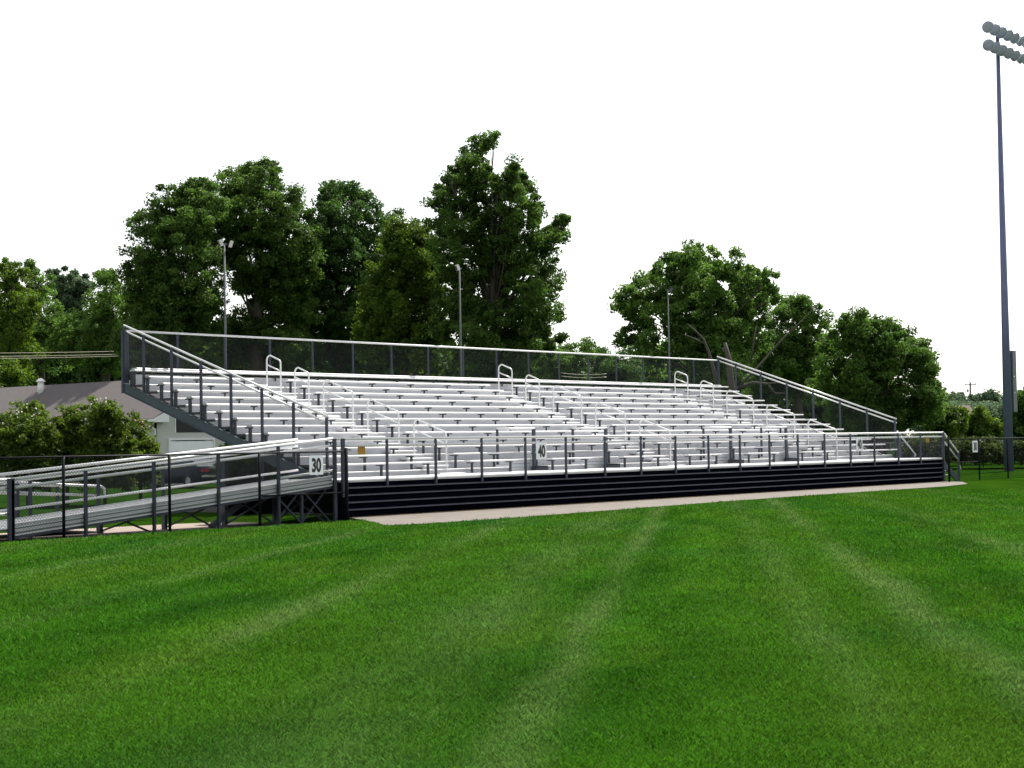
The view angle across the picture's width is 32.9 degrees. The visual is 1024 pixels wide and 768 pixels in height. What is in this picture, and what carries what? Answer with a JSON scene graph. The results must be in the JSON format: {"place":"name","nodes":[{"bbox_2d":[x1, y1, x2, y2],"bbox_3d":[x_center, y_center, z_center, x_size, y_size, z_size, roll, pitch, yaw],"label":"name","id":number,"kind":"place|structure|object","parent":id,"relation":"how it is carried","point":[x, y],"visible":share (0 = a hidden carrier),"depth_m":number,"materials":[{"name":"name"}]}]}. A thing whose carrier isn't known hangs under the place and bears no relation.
{"place":"outdoors","nodes":[
{"label":"outdoors","id":0,"kind":"place"},
{"bbox_2d":[0,356,116,358],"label":"power line","id":1,"kind":"object","parent":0,"point":[57,357],"visible":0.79,"depth_m":113.36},
{"bbox_2d":[0,354,116,356],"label":"power line","id":2,"kind":"object","parent":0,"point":[57,355],"visible":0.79,"depth_m":113.38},
{"bbox_2d":[32,351,113,352],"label":"power line","id":3,"kind":"object","parent":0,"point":[67,352],"visible":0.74,"depth_m":113.41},
{"bbox_2d":[0,523,237,541],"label":"ramp path","id":4,"kind":"structure","parent":0,"point":[118,530],"depth_m":38.86,"materials":[{"name":"concrete"}]},
{"bbox_2d":[0,482,105,532],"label":"ramp","id":5,"kind":"structure","parent":4,"relation":"on","point":[42,493],"depth_m":37.94,"materials":[{"name":"metal"}]},
{"bbox_2d":[0,437,344,541],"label":"access ramp","id":6,"kind":"structure","parent":4,"relation":"on","point":[174,506],"depth_m":38.25,"materials":[{"name":"metal"}]},
{"bbox_2d":[187,505,320,527],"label":"bare soil","id":7,"kind":"structure","parent":0,"point":[238,524],"depth_m":41.58,"materials":[{"name":"beige soil"}]},
{"bbox_2d":[217,239,233,484],"bbox_3d":[-8.681,-0.361,52.843,0.242,8.091,0.644,-3,-3,39],"label":"light pole","id":8,"kind":"object","parent":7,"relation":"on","point":[220,243],"visible":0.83,"depth_m":52.93,"materials":[{"name":"grey metal"}]},
{"bbox_2d":[455,264,461,382],"bbox_3d":[-1.807,-0.181,61.213,0.236,8.091,0.408,-3,-3,39],"label":"light pole","id":9,"kind":"object","parent":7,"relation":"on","point":[457,267],"visible":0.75,"depth_m":61.38,"materials":[{"name":"grey metal"}]},
{"bbox_2d":[0,451,1023,767],"bbox_3d":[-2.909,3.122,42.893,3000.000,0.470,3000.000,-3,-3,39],"label":"grass field","id":10,"kind":"structure","parent":0,"point":[998,483],"depth_m":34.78,"materials":[{"name":"green plant"}]},
{"bbox_2d":[0,357,38,387],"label":"tree","id":11,"kind":"object","parent":10,"relation":"on","point":[9,375],"visible":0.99,"depth_m":112.96,"materials":[{"name":"green plant"}]},
{"bbox_2d":[0,256,48,386],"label":"tree","id":12,"kind":"object","parent":10,"relation":"on","point":[16,331],"visible":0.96,"depth_m":122.15,"materials":[{"name":"green plant"}]},
{"bbox_2d":[0,398,67,505],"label":"flowering shrub","id":13,"kind":"object","parent":10,"relation":"on","point":[29,432],"visible":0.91,"depth_m":53.36,"materials":[{"name":"green plant"}]},
{"bbox_2d":[16,258,74,384],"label":"tree","id":14,"kind":"object","parent":10,"relation":"on","point":[40,335],"visible":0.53,"depth_m":129.22,"materials":[{"name":"green plant"}]},
{"bbox_2d":[43,265,95,316],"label":"tree","id":15,"kind":"object","parent":10,"relation":"on","point":[72,287],"visible":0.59,"depth_m":159.09,"materials":[{"name":"green plant"}]},
{"bbox_2d":[52,402,97,505],"bbox_3d":[-13.998,2.259,55.012,2.113,3.391,2.469,-3,-3,39],"label":"flowering shrub","id":16,"kind":"object","parent":10,"relation":"on","point":[72,440],"visible":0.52,"depth_m":54.66,"materials":[{"name":"green plant"}]},
{"bbox_2d":[41,267,137,381],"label":"tree","id":17,"kind":"object","parent":10,"relation":"on","point":[89,337],"visible":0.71,"depth_m":119.79,"materials":[{"name":"green plant"}]},
{"bbox_2d":[71,395,142,504],"bbox_3d":[-12.808,2.121,54.470,2.365,3.588,2.132,0,-2,-17],"label":"bush","id":18,"kind":"object","parent":10,"relation":"on","point":[105,424],"visible":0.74,"depth_m":54.03,"materials":[{"name":"green plant"}]},
{"bbox_2d":[0,375,224,484],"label":"building","id":19,"kind":"structure","parent":10,"relation":"on","point":[173,435],"depth_m":90.01,"materials":[{"name":"concrete"}]},
{"bbox_2d":[176,419,203,432],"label":"window","id":20,"kind":"structure","parent":19,"relation":"in","point":[181,427],"depth_m":86.66,"materials":[{"name":"glass"}]},
{"bbox_2d":[168,438,214,458],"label":"garage door","id":21,"kind":"structure","parent":19,"relation":"in","point":[173,446],"depth_m":86.65,"materials":[{"name":"white metal"}]},
{"bbox_2d":[116,409,161,499],"bbox_3d":[-12.051,2.373,55.756,2.031,3.150,1.541,-3,-3,39],"label":"flowering shrub","id":22,"kind":"object","parent":10,"relation":"on","point":[139,429],"visible":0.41,"depth_m":55.45,"materials":[{"name":"green plant"}]},
{"bbox_2d":[105,176,235,375],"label":"tree","id":23,"kind":"object","parent":10,"relation":"on","point":[160,293],"visible":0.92,"depth_m":100.33,"materials":[{"name":"green plant"}]},
{"bbox_2d":[0,448,348,541],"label":"chain link fence","id":24,"kind":"object","parent":10,"relation":"on","point":[259,501],"visible":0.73,"depth_m":37.19,"materials":[{"name":"black metal"}]},
{"bbox_2d":[309,455,322,474],"bbox_3d":[-4.572,1.893,40.454,0.032,0.450,0.440,-3,-3,39],"label":"number sign","id":25,"kind":"object","parent":24,"relation":"attached to","point":[315,464],"visible":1,"depth_m":40.44,"materials":[{"name":"white"}]},
{"bbox_2d":[156,456,220,487],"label":"parked car","id":26,"kind":"object","parent":10,"relation":"on","point":[191,474],"visible":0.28,"depth_m":77.18,"materials":[{"name":"paint"}]},
{"bbox_2d":[191,155,331,377],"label":"tree","id":27,"kind":"object","parent":10,"relation":"on","point":[273,283],"visible":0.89,"depth_m":105.98,"materials":[{"name":"green plant"}]},
{"bbox_2d":[211,443,323,486],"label":"shaded undergrowth","id":28,"kind":"object","parent":10,"relation":"on","point":[238,471],"visible":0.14,"depth_m":59.59,"materials":[{"name":"green plant"}]},
{"bbox_2d":[300,178,406,471],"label":"tree","id":29,"kind":"object","parent":10,"relation":"on","point":[348,240],"visible":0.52,"depth_m":110.83,"materials":[{"name":"green plant"}]},
{"bbox_2d":[350,213,453,469],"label":"tree","id":30,"kind":"object","parent":10,"relation":"on","point":[400,318],"visible":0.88,"depth_m":101.75,"materials":[{"name":"green plant"}]},
{"bbox_2d":[0,311,897,458],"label":"distant woods","id":31,"kind":"object","parent":10,"relation":"on","point":[70,377],"visible":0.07,"depth_m":143.85,"materials":[{"name":"green plant"}]},
{"bbox_2d":[419,129,572,464],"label":"tree","id":32,"kind":"object","parent":10,"relation":"on","point":[501,257],"visible":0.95,"depth_m":97.34,"materials":[{"name":"green plant"}]},
{"bbox_2d":[526,336,597,457],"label":"tree","id":33,"kind":"object","parent":10,"relation":"on","point":[582,347],"visible":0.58,"depth_m":134.25,"materials":[{"name":"green plant"}]},
{"bbox_2d":[582,345,647,386],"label":"tree","id":34,"kind":"object","parent":10,"relation":"on","point":[603,350],"visible":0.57,"depth_m":139.01,"materials":[{"name":"green plant"}]},
{"bbox_2d":[349,481,966,524],"bbox_3d":[6.979,3.380,51.849,4.500,0.001,35.200,-3,-3,39],"label":"concrete apron","id":35,"kind":"object","parent":10,"relation":"on","point":[424,518],"visible":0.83,"depth_m":46.25,"materials":[{"name":"beige concrete"}]},
{"bbox_2d":[121,324,945,519],"bbox_3d":[1.815,1.039,56.973,10.651,5.429,35.080,-3,-3,39],"label":"grandstand","id":36,"kind":"object","parent":35,"relation":"on","point":[479,424],"visible":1,"depth_m":53.68,"materials":[{"name":"metal"}]},
{"bbox_2d":[358,447,364,453],"bbox_3d":[-3.639,1.611,42.063,0.048,0.195,0.260,-3,-3,39],"label":"orange tag","id":37,"kind":"object","parent":36,"relation":"attached to","point":[359,449],"visible":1,"depth_m":42.07,"materials":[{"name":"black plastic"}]},
{"bbox_2d":[536,443,546,458],"bbox_3d":[0.799,1.829,47.292,0.032,0.450,0.440,-3,-3,39],"label":"number sign","id":38,"kind":"object","parent":36,"relation":"attached to","point":[541,450],"visible":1,"depth_m":47.28,"materials":[{"name":"white plastic"}]},
{"bbox_2d":[856,438,862,450],"bbox_3d":[12.271,2.128,61.250,0.032,0.450,0.440,-3,-3,39],"label":"number sign","id":39,"kind":"object","parent":36,"relation":"attached to","point":[859,446],"visible":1,"depth_m":61.23,"materials":[{"name":"white plastic"}]},
{"bbox_2d":[360,481,942,516],"bbox_3d":[6.426,3.458,53.933,0.357,0.001,32.120,-3,-3,39],"label":"straw strip","id":40,"kind":"object","parent":35,"relation":"on","point":[615,501],"visible":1,"depth_m":49.68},
{"bbox_2d":[666,287,672,387],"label":"light pole","id":41,"kind":"object","parent":10,"relation":"on","point":[670,289],"visible":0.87,"depth_m":71.50,"materials":[{"name":"grey metal"}]},
{"bbox_2d":[606,238,785,468],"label":"tree","id":42,"kind":"object","parent":10,"relation":"on","point":[716,315],"visible":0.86,"depth_m":89.36,"materials":[{"name":"green plant"}]},
{"bbox_2d":[684,300,821,460],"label":"dead tree","id":43,"kind":"object","parent":10,"relation":"on","point":[731,383],"visible":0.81,"depth_m":81.29,"materials":[{"name":"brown wood"}]},
{"bbox_2d":[741,291,835,423],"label":"tree","id":44,"kind":"object","parent":10,"relation":"on","point":[793,354],"visible":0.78,"depth_m":109.30,"materials":[{"name":"green plant"}]},
{"bbox_2d":[711,440,1003,467],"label":"chain link fence","id":45,"kind":"object","parent":10,"relation":"on","point":[904,442],"visible":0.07,"depth_m":89.10,"materials":[{"name":"metal"}]},
{"bbox_2d":[803,305,954,461],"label":"tree","id":46,"kind":"object","parent":10,"relation":"on","point":[879,353],"visible":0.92,"depth_m":96.68,"materials":[{"name":"green plant"}]},
{"bbox_2d":[896,431,960,480],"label":"entry stairs","id":47,"kind":"structure","parent":10,"relation":"on","point":[951,471],"depth_m":67.50,"materials":[{"name":"metal"}]},
{"bbox_2d":[923,404,971,463],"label":"bush","id":48,"kind":"object","parent":10,"relation":"on","point":[953,425],"visible":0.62,"depth_m":100.12,"materials":[{"name":"green plant"}]},
{"bbox_2d":[945,391,961,402],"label":"tree","id":49,"kind":"object","parent":10,"relation":"on","point":[950,396],"visible":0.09,"depth_m":217.63,"materials":[{"name":"green plant"}]},
{"bbox_2d":[911,398,1002,439],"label":"tree line","id":50,"kind":"object","parent":10,"relation":"on","point":[995,408],"visible":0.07,"depth_m":203.09,"materials":[{"name":"green plant"}]},
{"bbox_2d":[892,433,1023,465],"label":"brush thicket","id":51,"kind":"object","parent":10,"relation":"on","point":[1018,450],"visible":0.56,"depth_m":90.71,"materials":[{"name":"green plant"}]},
{"bbox_2d":[951,391,969,401],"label":"tree","id":52,"kind":"object","parent":10,"relation":"on","point":[961,395],"visible":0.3,"depth_m":225.18,"materials":[{"name":"green plant"}]},
{"bbox_2d":[949,405,972,413],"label":"house","id":53,"kind":"structure","parent":10,"relation":"on","point":[969,407],"depth_m":186.57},
{"bbox_2d":[964,380,975,400],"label":"utility pole","id":54,"kind":"object","parent":10,"relation":"on","point":[969,389],"visible":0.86,"depth_m":231.94,"materials":[{"name":"brown wood"}]},
{"bbox_2d":[967,392,980,401],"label":"tree","id":55,"kind":"object","parent":10,"relation":"on","point":[972,396],"visible":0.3,"depth_m":231.94,"materials":[{"name":"green plant"}]},
{"bbox_2d":[964,405,1003,463],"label":"bush","id":56,"kind":"object","parent":10,"relation":"on","point":[981,423],"visible":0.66,"depth_m":103.20,"materials":[{"name":"green plant"}]},
{"bbox_2d":[947,437,1023,481],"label":"chain link fence","id":57,"kind":"object","parent":10,"relation":"on","point":[979,455],"visible":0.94,"depth_m":68.31,"materials":[{"name":"black metal"}]},
{"bbox_2d":[972,441,977,451],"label":"number sign","id":58,"kind":"object","parent":57,"relation":"attached to","point":[975,445],"visible":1,"depth_m":67.64,"materials":[{"name":"white plastic"}]},
{"bbox_2d":[975,388,1002,402],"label":"tree","id":59,"kind":"object","parent":10,"relation":"on","point":[990,394],"visible":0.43,"depth_m":216.24,"materials":[{"name":"green plant"}]},
{"bbox_2d":[982,19,1023,470],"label":"lighting mast","id":60,"kind":"object","parent":10,"relation":"on","point":[1009,371],"visible":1,"depth_m":84.97,"materials":[{"name":"metal"}]},
{"bbox_2d":[1001,387,1023,439],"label":"bush","id":61,"kind":"object","parent":10,"relation":"on","point":[1018,422],"visible":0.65,"depth_m":106.56,"materials":[{"name":"green plant"}]},
{"bbox_2d":[0,0,1023,435],"label":"sky","id":62,"kind":"structure","parent":0,"point":[849,148],"materials":[{"name":"white"}]}
]}

